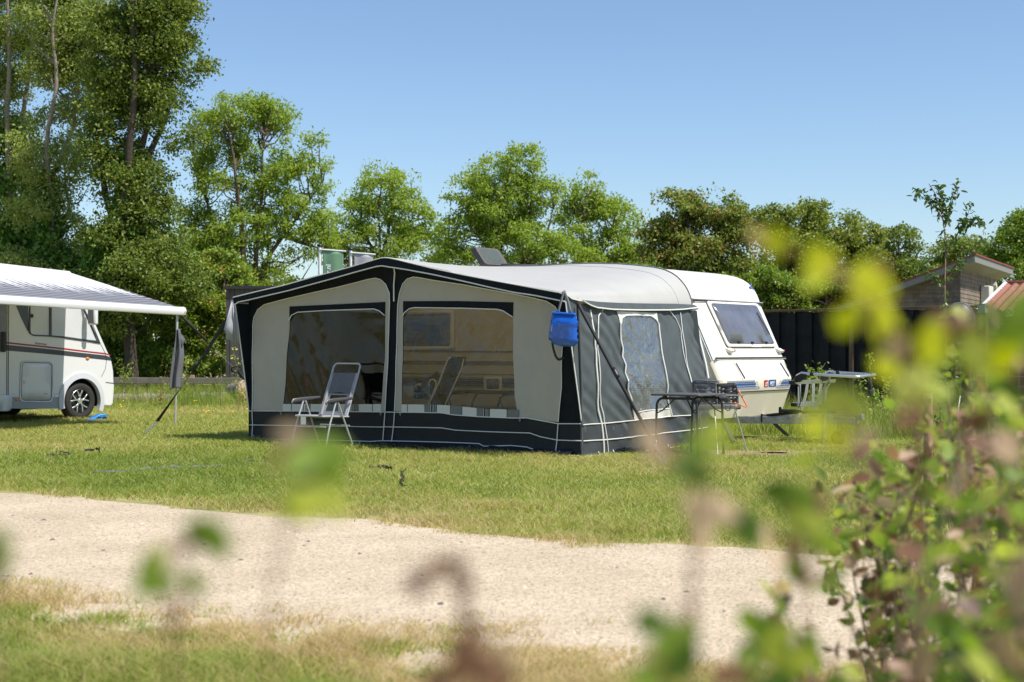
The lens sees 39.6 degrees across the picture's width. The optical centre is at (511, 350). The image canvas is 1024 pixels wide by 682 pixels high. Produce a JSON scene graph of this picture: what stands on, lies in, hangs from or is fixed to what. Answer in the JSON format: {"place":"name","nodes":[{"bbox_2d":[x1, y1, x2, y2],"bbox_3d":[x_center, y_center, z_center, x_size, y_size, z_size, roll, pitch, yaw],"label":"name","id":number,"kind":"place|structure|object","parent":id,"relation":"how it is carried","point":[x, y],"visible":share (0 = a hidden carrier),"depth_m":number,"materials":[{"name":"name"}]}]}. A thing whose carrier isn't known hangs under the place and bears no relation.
{"place":"outdoors","nodes":[
{"label":"outdoors","id":0,"kind":"place"},
{"bbox_2d":[85,447,99,451],"bbox_3d":[-5.248,1.248,17.788,0.186,0.050,0.542,0,0,-16],"label":"loose strap","id":1,"kind":"object","parent":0,"point":[96,448],"visible":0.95,"depth_m":17.84,"materials":[{"name":"black"}]},
{"bbox_2d":[0,493,1022,681],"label":"gravel path","id":2,"kind":"structure","parent":0,"point":[564,623],"depth_m":8.14,"materials":[{"name":"beige gravel"}]},
{"bbox_2d":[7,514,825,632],"bbox_3d":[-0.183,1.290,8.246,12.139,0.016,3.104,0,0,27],"label":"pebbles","id":3,"kind":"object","parent":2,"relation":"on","point":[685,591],"visible":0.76,"depth_m":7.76,"materials":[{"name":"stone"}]},
{"bbox_2d":[814,466,948,662],"bbox_3d":[1.333,0.858,4.853,0.501,0.927,0.486,0,0,-38],"label":"hedge shrub","id":4,"kind":"object","parent":2,"relation":"on","point":[820,472],"visible":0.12,"depth_m":4.91,"materials":[{"name":"green plant"}]},
{"bbox_2d":[883,344,1023,681],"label":"hedge shrub","id":5,"kind":"object","parent":2,"relation":"on","point":[890,404],"visible":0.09,"depth_m":4.16,"materials":[{"name":"green plant"}]},
{"bbox_2d":[922,362,1023,671],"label":"hedge shrub","id":6,"kind":"object","parent":2,"relation":"on","point":[988,481],"visible":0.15,"depth_m":4.85,"materials":[{"name":"green plant"}]},
{"bbox_2d":[0,364,1023,681],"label":"ground","id":7,"kind":"structure","parent":0,"point":[276,512],"depth_m":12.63,"materials":[{"name":"green plant"}]},
{"bbox_2d":[0,531,14,583],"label":"hedge shoot","id":8,"kind":"object","parent":7,"relation":"on","point":[7,543],"visible":1,"depth_m":0.69,"materials":[{"name":"green plant"}]},
{"bbox_2d":[0,0,60,264],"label":"tree","id":9,"kind":"object","parent":7,"relation":"on","point":[10,43],"visible":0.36,"depth_m":45.43,"materials":[{"name":"green plant"}]},
{"bbox_2d":[0,0,110,273],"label":"tree","id":10,"kind":"object","parent":7,"relation":"on","point":[52,248],"visible":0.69,"depth_m":43.55,"materials":[{"name":"green plant"}]},
{"bbox_2d":[47,451,71,455],"bbox_3d":[-5.500,1.264,17.462,0.251,0.048,0.797,0,0,-6],"label":"loose strap","id":11,"kind":"object","parent":7,"relation":"on","point":[60,454],"visible":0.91,"depth_m":17.25,"materials":[{"name":"black"}]},
{"bbox_2d":[0,263,186,424],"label":"motorhome","id":12,"kind":"object","parent":7,"relation":"on","point":[54,354],"visible":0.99,"depth_m":25.51,"materials":[{"name":"white metal"}]},
{"bbox_2d":[0,304,5,351],"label":"door","id":13,"kind":"structure","parent":12,"relation":"in","point":[2,307],"depth_m":25.01,"materials":[{"name":"plastic"}]},
{"bbox_2d":[19,361,52,402],"bbox_3d":[-8.560,0.570,25.618,0.029,0.769,0.732,0,0,33],"label":"locker door","id":14,"kind":"structure","parent":12,"relation":"in","point":[36,377],"depth_m":25.62,"materials":[{"name":"white plastic"}]},
{"bbox_2d":[28,306,99,343],"bbox_3d":[-8.214,-0.576,26.156,0.018,0.908,1.636,0,0,33],"label":"side window","id":15,"kind":"structure","parent":12,"relation":"in","point":[43,321],"depth_m":26.09,"materials":[{"name":"grey"}]},
{"bbox_2d":[169,329,185,389],"bbox_3d":[-5.750,0.157,24.474,0.273,1.040,0.132,0,0,0],"label":"towel","id":16,"kind":"object","parent":12,"relation":"hanging from","point":[176,371],"visible":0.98,"depth_m":24.46,"materials":[{"name":"grey fabric"}]},
{"bbox_2d":[180,315,244,380],"bbox_3d":[-4.727,0.352,24.231,2.193,1.933,0.151,0,0,16],"label":"guy strap","id":17,"kind":"object","parent":12,"relation":"attached to","point":[241,375],"visible":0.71,"depth_m":24.45,"materials":[{"name":"black fabric"}]},
{"bbox_2d":[87,414,106,420],"bbox_3d":[-7.596,1.235,25.977,0.340,0.130,0.187,0,0,-40],"label":"levelling block","id":18,"kind":"object","parent":7,"relation":"on","point":[99,416],"depth_m":25.96,"materials":[{"name":"blue plastic"}]},
{"bbox_2d":[98,316,154,376],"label":"bush","id":19,"kind":"object","parent":7,"relation":"on","point":[115,349],"visible":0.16,"depth_m":44.44,"materials":[{"name":"green plant"}]},
{"bbox_2d":[116,354,136,402],"bbox_3d":[-8.972,0.722,32.975,0.413,1.260,0.368,0,0,35],"label":"hedge plant","id":20,"kind":"object","parent":7,"relation":"on","point":[122,374],"visible":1,"depth_m":32.99,"materials":[{"name":"green plant"}]},
{"bbox_2d":[113,393,172,402],"bbox_3d":[-10.271,1.202,34.748,3.874,0.311,0.392,0,0,-4],"label":"log","id":21,"kind":"object","parent":7,"relation":"on","point":[153,395],"visible":0.09,"depth_m":34.79,"materials":[{"name":"brown wood"}]},
{"bbox_2d":[63,0,226,389],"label":"tree","id":22,"kind":"object","parent":7,"relation":"on","point":[128,246],"visible":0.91,"depth_m":41.46,"materials":[{"name":"green plant"}]},
{"bbox_2d":[155,365,170,405],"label":"hedge plant","id":23,"kind":"object","parent":7,"relation":"on","point":[160,395],"visible":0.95,"depth_m":32.55,"materials":[{"name":"green plant"}]},
{"bbox_2d":[94,459,253,472],"bbox_3d":[-3.527,1.276,15.628,0.334,0.051,2.237,0,0,42],"label":"loose strap","id":24,"kind":"object","parent":7,"relation":"on","point":[164,467],"visible":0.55,"depth_m":15.43,"materials":[{"name":"grey"}]},
{"bbox_2d":[113,375,242,392],"bbox_3d":[-8.000,1.000,39.453,15.001,0.620,0.205,0,0,0],"label":"rail fence","id":25,"kind":"object","parent":7,"relation":"on","point":[157,380],"visible":0.13,"depth_m":39.39,"materials":[{"name":"wood"}]},
{"bbox_2d":[128,516,231,681],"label":"hedge shoot","id":26,"kind":"object","parent":7,"relation":"on","point":[155,578],"visible":1,"depth_m":0.77,"materials":[{"name":"green plant"}]},
{"bbox_2d":[113,376,246,405],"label":"tall grass","id":27,"kind":"structure","parent":7,"relation":"on","point":[205,389],"depth_m":34.15,"materials":[{"name":"green plant"}]},
{"bbox_2d":[136,244,225,377],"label":"bush","id":28,"kind":"object","parent":7,"relation":"on","point":[157,353],"visible":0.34,"depth_m":43.49,"materials":[{"name":"green plant"}]},
{"bbox_2d":[182,359,188,402],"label":"hedge plant","id":29,"kind":"object","parent":7,"relation":"on","point":[185,380],"visible":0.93,"depth_m":31.95,"materials":[{"name":"green plant"}]},
{"bbox_2d":[112,263,303,377],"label":"hedge","id":30,"kind":"object","parent":7,"relation":"on","point":[282,282],"visible":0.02,"depth_m":54.79,"materials":[{"name":"green plant"}]},
{"bbox_2d":[182,245,259,386],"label":"bush","id":31,"kind":"object","parent":7,"relation":"on","point":[230,273],"visible":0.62,"depth_m":44.01,"materials":[{"name":"green plant"}]},
{"bbox_2d":[231,344,240,407],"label":"hedge plant","id":32,"kind":"object","parent":7,"relation":"on","point":[237,381],"visible":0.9,"depth_m":31.03,"materials":[{"name":"green plant"}]},
{"bbox_2d":[225,380,246,396],"bbox_3d":[-7.001,1.006,36.301,0.730,0.507,0.489,0,0,44],"label":"log stump","id":33,"kind":"object","parent":7,"relation":"on","point":[229,387],"visible":0.26,"depth_m":36.06,"materials":[{"name":"brown wood"}]},
{"bbox_2d":[235,380,246,406],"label":"hedge plant","id":34,"kind":"object","parent":7,"relation":"on","point":[243,394],"visible":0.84,"depth_m":30.03,"materials":[{"name":"green plant"}]},
{"bbox_2d":[223,285,275,377],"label":"wooden shed","id":35,"kind":"structure","parent":7,"relation":"on","point":[232,292],"depth_m":40.45,"materials":[{"name":"brown"}]},
{"bbox_2d":[171,87,347,285],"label":"tree","id":36,"kind":"object","parent":7,"relation":"on","point":[261,110],"visible":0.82,"depth_m":49.60,"materials":[{"name":"green plant"}]},
{"bbox_2d":[268,426,350,681],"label":"hedge shoot","id":37,"kind":"object","parent":7,"relation":"on","point":[306,463],"visible":1,"depth_m":0.76,"materials":[{"name":"green plant"}]},
{"bbox_2d":[291,363,360,447],"bbox_3d":[-2.440,0.737,18.866,0.633,1.137,0.813,0,0,35],"label":"camping chair","id":38,"kind":"object","parent":7,"relation":"on","point":[343,382],"visible":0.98,"depth_m":18.98,"materials":[{"name":"grey"}]},
{"bbox_2d":[317,244,345,274],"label":"flag pole","id":39,"kind":"object","parent":7,"relation":"on","point":[332,260],"visible":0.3,"depth_m":41.95,"materials":[{"name":"white"}]},
{"bbox_2d":[348,247,375,266],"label":"flag pole","id":40,"kind":"object","parent":7,"relation":"on","point":[359,257],"visible":0.15,"depth_m":42.95,"materials":[{"name":"white"}]},
{"bbox_2d":[369,465,391,469],"bbox_3d":[-1.383,1.264,15.329,0.358,0.049,0.129,0,0,38],"label":"loose strap","id":41,"kind":"object","parent":7,"relation":"on","point":[379,466],"visible":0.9,"depth_m":15.39,"materials":[{"name":"black"}]},
{"bbox_2d":[307,157,462,271],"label":"tree","id":42,"kind":"object","parent":7,"relation":"on","point":[405,237],"visible":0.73,"depth_m":61.54,"materials":[{"name":"green plant"}]},
{"bbox_2d":[400,468,407,486],"bbox_3d":[-1.076,1.258,14.116,0.081,0.052,1.796,0,0,-5],"label":"loose strap","id":43,"kind":"object","parent":7,"relation":"on","point":[402,478],"visible":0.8,"depth_m":13.93,"materials":[{"name":"black"}]},
{"bbox_2d":[428,357,465,404],"bbox_3d":[-1.040,0.699,20.426,0.687,1.205,0.663,0,0,37],"label":"recliner","id":44,"kind":"object","parent":7,"relation":"on","point":[447,381],"visible":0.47,"depth_m":20.53,"materials":[{"name":"black fabric"}]},
{"bbox_2d":[404,555,517,681],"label":"hedge shoot","id":45,"kind":"object","parent":7,"relation":"on","point":[466,660],"visible":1,"depth_m":0.81,"materials":[{"name":"brown plant"}]},
{"bbox_2d":[233,257,709,456],"bbox_3d":[-0.592,0.020,20.090,6.035,2.604,3.441,0,0,37],"label":"caravan awning","id":46,"kind":"object","parent":7,"relation":"on","point":[299,338],"visible":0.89,"depth_m":18.91,"materials":[{"name":"grey fabric"}]},
{"bbox_2d":[143,305,237,434],"bbox_3d":[-4.763,0.383,20.977,1.837,2.076,0.088,0,0,28],"label":"storm strap","id":47,"kind":"object","parent":46,"relation":"attached to","point":[211,343],"visible":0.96,"depth_m":20.89,"materials":[{"name":"black fabric"}]},
{"bbox_2d":[224,301,239,344],"bbox_3d":[-4.035,-0.400,20.476,0.225,0.661,0.061,0,0,-18],"label":"towel","id":48,"kind":"object","parent":46,"relation":"hanging from","point":[231,329],"visible":1,"depth_m":20.45,"materials":[{"name":"grey fabric"}]},
{"bbox_2d":[284,309,384,403],"bbox_3d":[-2.476,0.106,19.687,1.942,1.326,0.033,0,0,37],"label":"window pane","id":49,"kind":"structure","parent":46,"relation":"in","point":[319,340],"depth_m":19.66,"materials":[{"name":"clear plastic"}]},
{"bbox_2d":[413,372,459,405],"bbox_3d":[-1.134,0.811,21.309,0.721,0.981,0.461,0,0,37],"label":"folding chair","id":50,"kind":"object","parent":46,"relation":"on","point":[425,389],"visible":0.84,"depth_m":21.32,"materials":[{"name":"black fabric"}]},
{"bbox_2d":[548,290,578,360],"bbox_3d":[0.613,-0.296,16.924,0.427,0.846,0.165,0,0,37],"label":"dry bag","id":51,"kind":"object","parent":46,"relation":"hanging from","point":[563,330],"visible":1,"depth_m":16.87,"materials":[{"name":"blue plastic"}]},
{"bbox_2d":[622,317,666,411],"bbox_3d":[1.700,0.170,18.392,0.175,1.240,1.052,0,0,37],"label":"window pane","id":52,"kind":"structure","parent":46,"relation":"in","point":[639,317],"depth_m":18.35,"materials":[{"name":"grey plastic"}]},
{"bbox_2d":[447,390,514,408],"bbox_3d":[-0.303,0.955,20.998,1.355,0.700,0.700,0,0,37],"label":"camp table","id":53,"kind":"object","parent":7,"relation":"on","point":[504,393],"visible":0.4,"depth_m":20.79,"materials":[{"name":"black"}]},
{"bbox_2d":[425,140,589,265],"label":"tree","id":54,"kind":"object","parent":7,"relation":"on","point":[490,205],"visible":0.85,"depth_m":57.50,"materials":[{"name":"green plant"}]},
{"bbox_2d":[543,167,653,265],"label":"tree","id":55,"kind":"object","parent":7,"relation":"on","point":[582,212],"visible":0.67,"depth_m":59.62,"materials":[{"name":"green plant"}]},
{"bbox_2d":[576,302,641,420],"bbox_3d":[1.336,0.421,16.597,0.259,2.000,1.576,0,0,-36],"label":"storm strap","id":56,"kind":"object","parent":7,"relation":"on","point":[618,379],"visible":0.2,"depth_m":16.79,"materials":[{"name":"black fabric"}]},
{"bbox_2d":[402,247,864,443],"bbox_3d":[1.619,-0.181,21.729,7.904,2.984,2.228,0,0,37],"label":"caravan","id":57,"kind":"object","parent":7,"relation":"on","point":[743,351],"visible":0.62,"depth_m":20.87,"materials":[{"name":"white"}]},
{"bbox_2d":[403,310,454,349],"bbox_3d":[-1.413,-0.315,22.623,1.280,0.630,0.020,0,0,37],"label":"window","id":58,"kind":"structure","parent":57,"relation":"in","point":[424,329],"depth_m":22.54,"materials":[{"name":"plastic"}]},
{"bbox_2d":[621,316,653,349],"bbox_3d":[1.475,-0.315,20.456,1.300,0.630,0.020,0,0,37],"label":"window","id":59,"kind":"structure","parent":57,"relation":"in","point":[648,342],"depth_m":20.21,"materials":[{"name":"plastic"}]},
{"bbox_2d":[706,301,774,347],"bbox_3d":[3.329,-0.365,20.599,0.337,0.678,1.592,0,0,37],"label":"window","id":60,"kind":"structure","parent":57,"relation":"in","point":[739,325],"depth_m":20.53,"materials":[{"name":"plastic"}]},
{"bbox_2d":[789,370,875,416],"bbox_3d":[4.586,0.617,19.847,1.059,0.673,1.375,0,0,37],"label":"bicycle rack","id":61,"kind":"object","parent":57,"relation":"on","point":[799,378],"visible":0.85,"depth_m":19.66,"materials":[{"name":"silver metal"}]},
{"bbox_2d":[627,261,664,267],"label":"bush","id":62,"kind":"object","parent":7,"relation":"on","point":[639,263],"depth_m":50.79,"materials":[{"name":"green plant"}]},
{"bbox_2d":[621,604,700,681],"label":"hedge shoot","id":63,"kind":"object","parent":7,"relation":"on","point":[670,653],"visible":0.99,"depth_m":0.82,"materials":[{"name":"green plant"}]},
{"bbox_2d":[637,416,731,681],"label":"hedge shoot","id":64,"kind":"object","parent":7,"relation":"on","point":[692,468],"visible":1,"depth_m":0.81,"materials":[{"name":"green plant"}]},
{"bbox_2d":[627,181,763,279],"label":"tree","id":65,"kind":"object","parent":7,"relation":"on","point":[677,237],"visible":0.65,"depth_m":53.48,"materials":[{"name":"green plant"}]},
{"bbox_2d":[678,482,741,681],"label":"hedge shoot","id":66,"kind":"object","parent":7,"relation":"on","point":[712,509],"visible":0.77,"depth_m":0.91,"materials":[{"name":"beige plant"}]},
{"bbox_2d":[701,269,764,306],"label":"bush","id":67,"kind":"object","parent":7,"relation":"on","point":[725,273],"visible":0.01,"depth_m":50.63,"materials":[{"name":"green plant"}]},
{"bbox_2d":[676,451,833,454],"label":"bare earth","id":68,"kind":"structure","parent":7,"relation":"on","point":[777,453],"depth_m":18.00,"materials":[{"name":"brown soil"}]},
{"bbox_2d":[651,392,726,454],"bbox_3d":[2.185,0.918,17.570,0.700,0.764,0.720,0,0,37],"label":"folding table","id":69,"kind":"object","parent":68,"relation":"on","point":[704,396],"visible":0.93,"depth_m":17.48,"materials":[{"name":"grey metal"}]},
{"bbox_2d":[691,378,747,451],"bbox_3d":[2.631,0.828,18.041,0.713,0.955,0.825,0,0,-32],"label":"gas grill","id":70,"kind":"object","parent":68,"relation":"on","point":[701,386],"visible":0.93,"depth_m":18.10,"materials":[{"name":"black metal"},{"name":"dark grey metal"},{"name":"red rubber hose"}]},
{"bbox_2d":[710,608,820,681],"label":"hedge shoot","id":71,"kind":"object","parent":7,"relation":"on","point":[771,645],"visible":1,"depth_m":1.08,"materials":[{"name":"green plant"}]},
{"bbox_2d":[740,261,812,312],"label":"bush","id":72,"kind":"object","parent":7,"relation":"on","point":[774,289],"visible":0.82,"depth_m":49.49,"materials":[{"name":"green plant"}]},
{"bbox_2d":[731,478,843,681],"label":"hedge shoot","id":73,"kind":"object","parent":7,"relation":"on","point":[802,507],"visible":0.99,"depth_m":1.15,"materials":[{"name":"green plant"}]},
{"bbox_2d":[804,364,817,410],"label":"hedge plant","id":74,"kind":"object","parent":7,"relation":"on","point":[810,378],"visible":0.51,"depth_m":24.00,"materials":[{"name":"green plant"}]},
{"bbox_2d":[747,196,893,278],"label":"tree","id":75,"kind":"object","parent":7,"relation":"on","point":[853,246],"visible":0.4,"depth_m":55.43,"materials":[{"name":"green plant"}]},
{"bbox_2d":[811,362,833,396],"bbox_3d":[5.271,0.772,24.170,0.391,1.157,0.270,0,0,0],"label":"hedge plant","id":76,"kind":"object","parent":7,"relation":"on","point":[823,371],"visible":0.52,"depth_m":24.18,"materials":[{"name":"green plant"}]},
{"bbox_2d":[793,267,852,311],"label":"bush","id":77,"kind":"object","parent":7,"relation":"on","point":[827,295],"visible":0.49,"depth_m":49.53,"materials":[{"name":"green plant"}]},
{"bbox_2d":[795,384,882,681],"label":"hedge shoot","id":78,"kind":"object","parent":7,"relation":"on","point":[835,401],"visible":1,"depth_m":0.89,"materials":[{"name":"green plant"}]},
{"bbox_2d":[748,224,938,681],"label":"hedge shoot","id":79,"kind":"object","parent":7,"relation":"on","point":[866,281],"visible":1,"depth_m":0.91,"materials":[{"name":"green plant"}]},
{"bbox_2d":[853,378,872,425],"bbox_3d":[5.880,0.879,23.799,0.334,0.942,0.264,0,0,-25],"label":"hedge plant","id":80,"kind":"object","parent":7,"relation":"on","point":[855,390],"visible":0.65,"depth_m":23.79,"materials":[{"name":"green plant"}]},
{"bbox_2d":[864,352,881,418],"bbox_3d":[5.982,0.691,23.601,0.262,1.318,0.372,0,0,32],"label":"hedge plant","id":81,"kind":"object","parent":7,"relation":"on","point":[870,399],"visible":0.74,"depth_m":23.60,"materials":[{"name":"green plant"}]},
{"bbox_2d":[763,304,987,409],"bbox_3d":[4.975,0.210,31.404,11.496,2.220,0.175,0,0,43],"label":"board fence","id":82,"kind":"object","parent":7,"relation":"on","point":[811,339],"visible":0.17,"depth_m":29.65,"materials":[{"name":"grey wood"}]},
{"bbox_2d":[731,387,1021,439],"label":"tall grass","id":83,"kind":"structure","parent":7,"relation":"on","point":[880,424],"depth_m":21.87,"materials":[{"name":"green plant"}]},
{"bbox_2d":[876,379,891,421],"bbox_3d":[6.051,0.836,23.039,0.365,1.027,0.254,0,0,39],"label":"hedge plant","id":84,"kind":"object","parent":7,"relation":"on","point":[885,386],"visible":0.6,"depth_m":23.03,"materials":[{"name":"green plant"}]},
{"bbox_2d":[755,502,1023,681],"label":"hedge shrub","id":85,"kind":"object","parent":7,"relation":"on","point":[782,601],"visible":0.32,"depth_m":2.04,"materials":[{"name":"green plant"}]},
{"bbox_2d":[815,445,968,681],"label":"hedge shrub","id":86,"kind":"object","parent":7,"relation":"on","point":[885,640],"visible":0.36,"depth_m":4.47,"materials":[{"name":"green plant"}]},
{"bbox_2d":[775,353,1023,681],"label":"hedge shrub","id":87,"kind":"object","parent":7,"relation":"on","point":[1002,442],"visible":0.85,"depth_m":1.32,"materials":[{"name":"green plant"}]},
{"bbox_2d":[876,221,933,283],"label":"tree","id":88,"kind":"object","parent":7,"relation":"on","point":[901,268],"visible":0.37,"depth_m":57.48,"materials":[{"name":"green plant"}]},
{"bbox_2d":[796,435,1023,681],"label":"hedge shrub","id":89,"kind":"object","parent":7,"relation":"on","point":[965,525],"visible":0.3,"depth_m":3.13,"materials":[{"name":"green plant"}]},
{"bbox_2d":[803,554,1023,681],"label":"hedge shrub","id":90,"kind":"object","parent":7,"relation":"on","point":[983,665],"visible":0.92,"depth_m":1.22,"materials":[{"name":"green plant"}]},
{"bbox_2d":[829,253,1013,311],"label":"timber building","id":91,"kind":"structure","parent":7,"relation":"on","point":[975,280],"depth_m":45.65,"materials":[{"name":"brown"}]},
{"bbox_2d":[822,380,1023,681],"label":"hedge shrub","id":92,"kind":"object","parent":7,"relation":"on","point":[906,456],"visible":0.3,"depth_m":3.59,"materials":[{"name":"green plant"}]},
{"bbox_2d":[824,582,1023,681],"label":"hedge shrub","id":93,"kind":"object","parent":7,"relation":"on","point":[942,622],"visible":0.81,"depth_m":1.61,"materials":[{"name":"green plant"}]},
{"bbox_2d":[924,396,932,482],"bbox_3d":[3.688,0.842,12.598,0.080,0.915,0.083,0,0,0],"label":"timber stake","id":94,"kind":"object","parent":7,"relation":"on","point":[928,403],"visible":0.33,"depth_m":12.56,"materials":[{"name":"brown wood"}]},
{"bbox_2d":[839,541,1023,681],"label":"hedge shrub","id":95,"kind":"object","parent":7,"relation":"on","point":[970,613],"visible":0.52,"depth_m":1.79,"materials":[{"name":"green plant"}]},
{"bbox_2d":[929,365,954,451],"bbox_3d":[4.892,0.754,16.491,0.425,1.193,0.394,0,0,0],"label":"hedge plant","id":96,"kind":"object","parent":7,"relation":"on","point":[939,409],"visible":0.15,"depth_m":16.45,"materials":[{"name":"green plant"}]},
{"bbox_2d":[933,419,953,478],"bbox_3d":[3.951,0.940,13.497,0.511,0.821,0.288,0,0,0],"label":"hedge plant","id":97,"kind":"object","parent":7,"relation":"on","point":[938,422],"visible":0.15,"depth_m":13.50,"materials":[{"name":"green plant"}]},
{"bbox_2d":[907,178,993,421],"bbox_3d":[6.427,-0.594,21.008,1.291,3.888,0.410,0,0,0],"label":"sapling","id":98,"kind":"object","parent":7,"relation":"on","point":[942,208],"visible":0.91,"depth_m":20.99,"materials":[{"name":"green plant"}]},
{"bbox_2d":[877,300,1023,666],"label":"hedge shrub","id":99,"kind":"object","parent":7,"relation":"on","point":[888,595],"visible":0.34,"depth_m":2.63,"materials":[{"name":"green plant"}]},
{"bbox_2d":[920,230,993,270],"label":"tree","id":100,"kind":"object","parent":7,"relation":"on","point":[956,251],"visible":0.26,"depth_m":71.53,"materials":[{"name":"green plant"}]},
{"bbox_2d":[944,302,973,416],"bbox_3d":[7.883,0.231,24.954,0.796,2.157,0.842,0,0,20],"label":"satellite dish","id":101,"kind":"object","parent":7,"relation":"on","point":[966,307],"visible":0.22,"depth_m":25.03,"materials":[{"name":"grey"}]},
{"bbox_2d":[915,289,1023,603],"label":"hedge shoot","id":102,"kind":"object","parent":7,"relation":"on","point":[1001,351],"visible":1,"depth_m":0.93,"materials":[{"name":"green plant"}]},
{"bbox_2d":[967,392,974,480],"bbox_3d":[4.518,0.858,13.998,0.080,0.885,0.083,0,0,0],"label":"timber stake","id":103,"kind":"object","parent":7,"relation":"on","point":[972,405],"visible":0.1,"depth_m":13.96,"materials":[{"name":"brown wood"}]},
{"bbox_2d":[973,206,1023,287],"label":"tree","id":104,"kind":"object","parent":7,"relation":"on","point":[1011,234],"visible":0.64,"depth_m":65.51,"materials":[{"name":"green plant"}]},
{"bbox_2d":[977,280,1023,391],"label":"tiled building","id":105,"kind":"structure","parent":7,"relation":"on","point":[1007,289],"depth_m":41.62,"materials":[{"name":"ceramic"}]},
{"bbox_2d":[0,0,1023,354],"label":"sky","id":106,"kind":"structure","parent":0,"point":[858,105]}
]}

